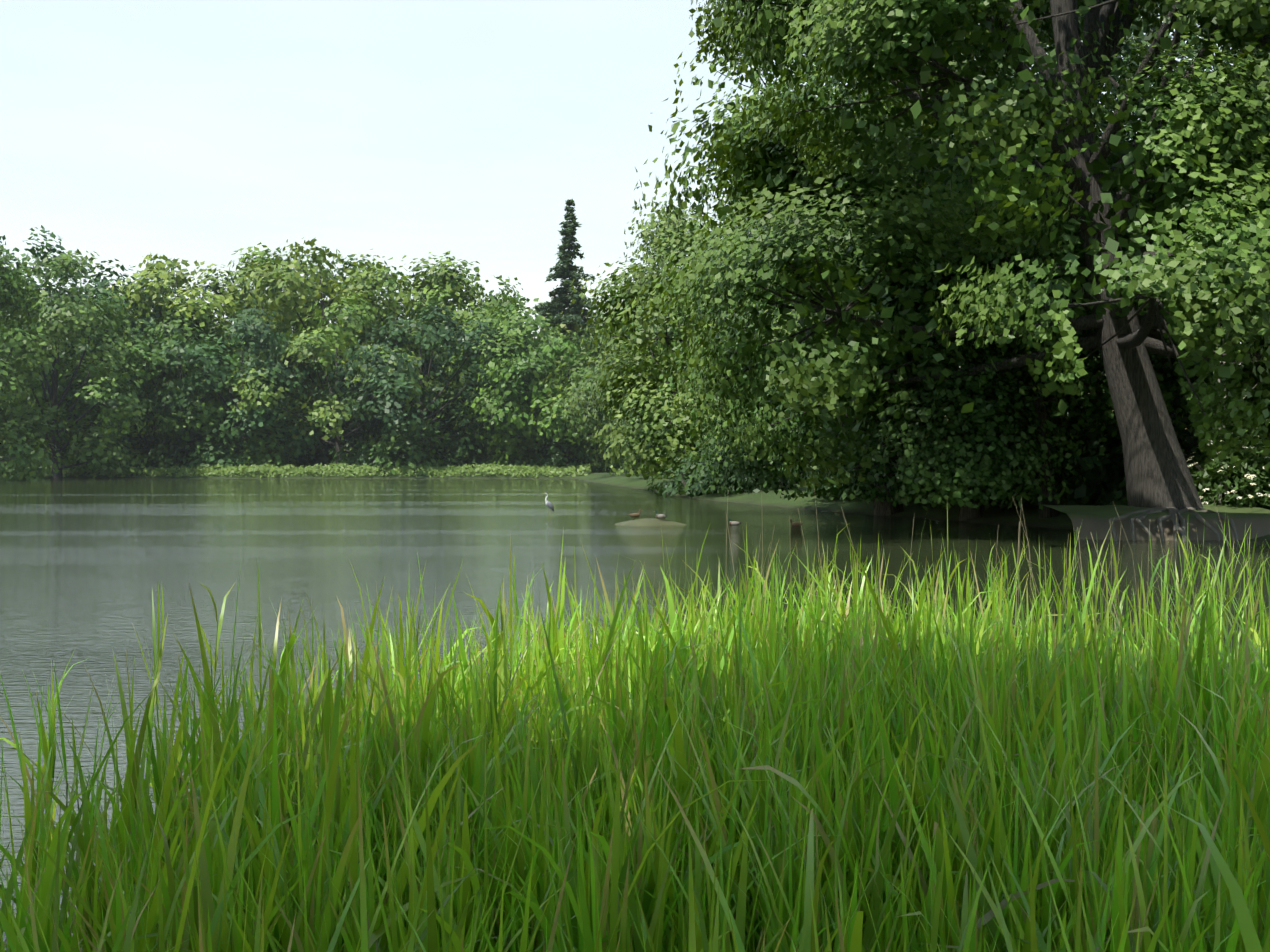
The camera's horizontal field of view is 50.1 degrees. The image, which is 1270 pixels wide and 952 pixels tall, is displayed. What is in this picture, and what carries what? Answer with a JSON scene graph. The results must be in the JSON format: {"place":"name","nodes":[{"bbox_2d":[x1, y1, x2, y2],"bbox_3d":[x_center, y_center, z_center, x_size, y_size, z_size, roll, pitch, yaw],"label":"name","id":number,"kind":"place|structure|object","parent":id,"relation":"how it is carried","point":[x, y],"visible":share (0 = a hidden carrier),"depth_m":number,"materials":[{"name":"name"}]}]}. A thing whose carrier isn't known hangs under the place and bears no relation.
{"place":"outdoors","nodes":[
{"label":"outdoors","id":0,"kind":"place"},
{"bbox_2d":[0,0,1170,482],"bbox_3d":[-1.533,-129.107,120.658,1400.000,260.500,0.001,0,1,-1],"label":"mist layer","id":1,"kind":"object","parent":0,"point":[312,236],"depth_m":121.70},
{"bbox_2d":[0,0,1219,370],"label":"sky","id":2,"kind":"structure","parent":0,"point":[251,102],"materials":[{"name":"white"}]},
{"bbox_2d":[0,0,1240,363],"bbox_3d":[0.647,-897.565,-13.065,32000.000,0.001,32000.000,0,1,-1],"label":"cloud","id":3,"kind":"structure","parent":0,"point":[148,136],"depth_m":3666.72,"materials":[{"name":"white"}]},
{"bbox_2d":[0,478,1269,949],"bbox_3d":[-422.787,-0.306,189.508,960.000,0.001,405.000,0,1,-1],"label":"pond water","id":4,"kind":"structure","parent":0,"point":[86,564],"depth_m":29.58,"materials":[{"name":"grey liquid"}]},
{"bbox_2d":[543,492,553,515],"bbox_3d":[-3.352,1.190,52.405,0.500,1.117,0.192,0,1,-21],"label":"heron","id":5,"kind":"object","parent":4,"relation":"in","point":[549,504],"visible":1,"depth_m":52.36},
{"bbox_2d":[0,506,1269,951],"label":"grass","id":6,"kind":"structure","parent":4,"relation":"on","point":[824,778],"depth_m":4.07,"materials":[{"name":"green plant"}]},
{"bbox_2d":[616,509,686,525],"bbox_3d":[0.568,1.419,46.940,2.963,0.652,1.812,0,1,-1],"label":"mud mound","id":7,"kind":"object","parent":4,"relation":"in","point":[651,521],"visible":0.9,"depth_m":46.64,"materials":[{"name":"soil"}]},
{"bbox_2d":[629,509,642,517],"bbox_3d":[0.015,1.302,47.092,0.526,0.291,0.190,0,1,-21],"label":"duck","id":8,"kind":"object","parent":7,"relation":"on","point":[634,515],"visible":0.98,"depth_m":47.03},
{"bbox_2d":[654,510,667,518],"bbox_3d":[0.895,1.335,46.908,0.526,0.291,0.190,0,1,19],"label":"duck","id":9,"kind":"object","parent":7,"relation":"on","point":[659,516],"visible":0.98,"depth_m":46.85},
{"bbox_2d":[728,518,741,524],"bbox_3d":[3.401,1.570,46.552,0.526,0.291,0.190,0,1,4],"label":"duck","id":10,"kind":"object","parent":4,"relation":"on","point":[734,522],"visible":0.9,"depth_m":46.50},
{"bbox_2d":[789,519,802,526],"bbox_3d":[5.415,1.581,45.786,0.526,0.291,0.190,0,1,-6],"label":"duck","id":11,"kind":"object","parent":4,"relation":"on","point":[795,524],"visible":0.98,"depth_m":45.73},
{"bbox_2d":[726,488,1254,660],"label":"dry reed stalks","id":12,"kind":"object","parent":4,"relation":"in","point":[1020,522],"visible":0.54,"depth_m":16.95,"materials":[{"name":"plant"}]},
{"bbox_2d":[3,472,1269,540],"bbox_3d":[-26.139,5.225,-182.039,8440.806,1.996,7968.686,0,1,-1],"label":"ground","id":13,"kind":"structure","parent":0,"point":[1006,515],"depth_m":65.08,"materials":[{"name":"green plant"}]},
{"bbox_2d":[1044,505,1269,540],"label":"bank","id":14,"kind":"structure","parent":13,"relation":"on","point":[1137,523],"depth_m":38.68,"materials":[{"name":"soil"}]},
{"bbox_2d":[1183,411,1269,507],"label":"elder bush","id":15,"kind":"object","parent":13,"relation":"on","point":[1204,483],"depth_m":41.62,"materials":[{"name":"green plant"}]},
{"bbox_2d":[1204,338,1257,504],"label":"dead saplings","id":16,"kind":"object","parent":13,"relation":"on","point":[1225,486],"visible":0.1,"depth_m":42.66,"materials":[{"name":"brown wood"}]},
{"bbox_2d":[1229,405,1269,507],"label":"elder bush","id":17,"kind":"object","parent":13,"relation":"on","point":[1258,504],"visible":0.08,"depth_m":43.54,"materials":[{"name":"green plant"}]}
]}

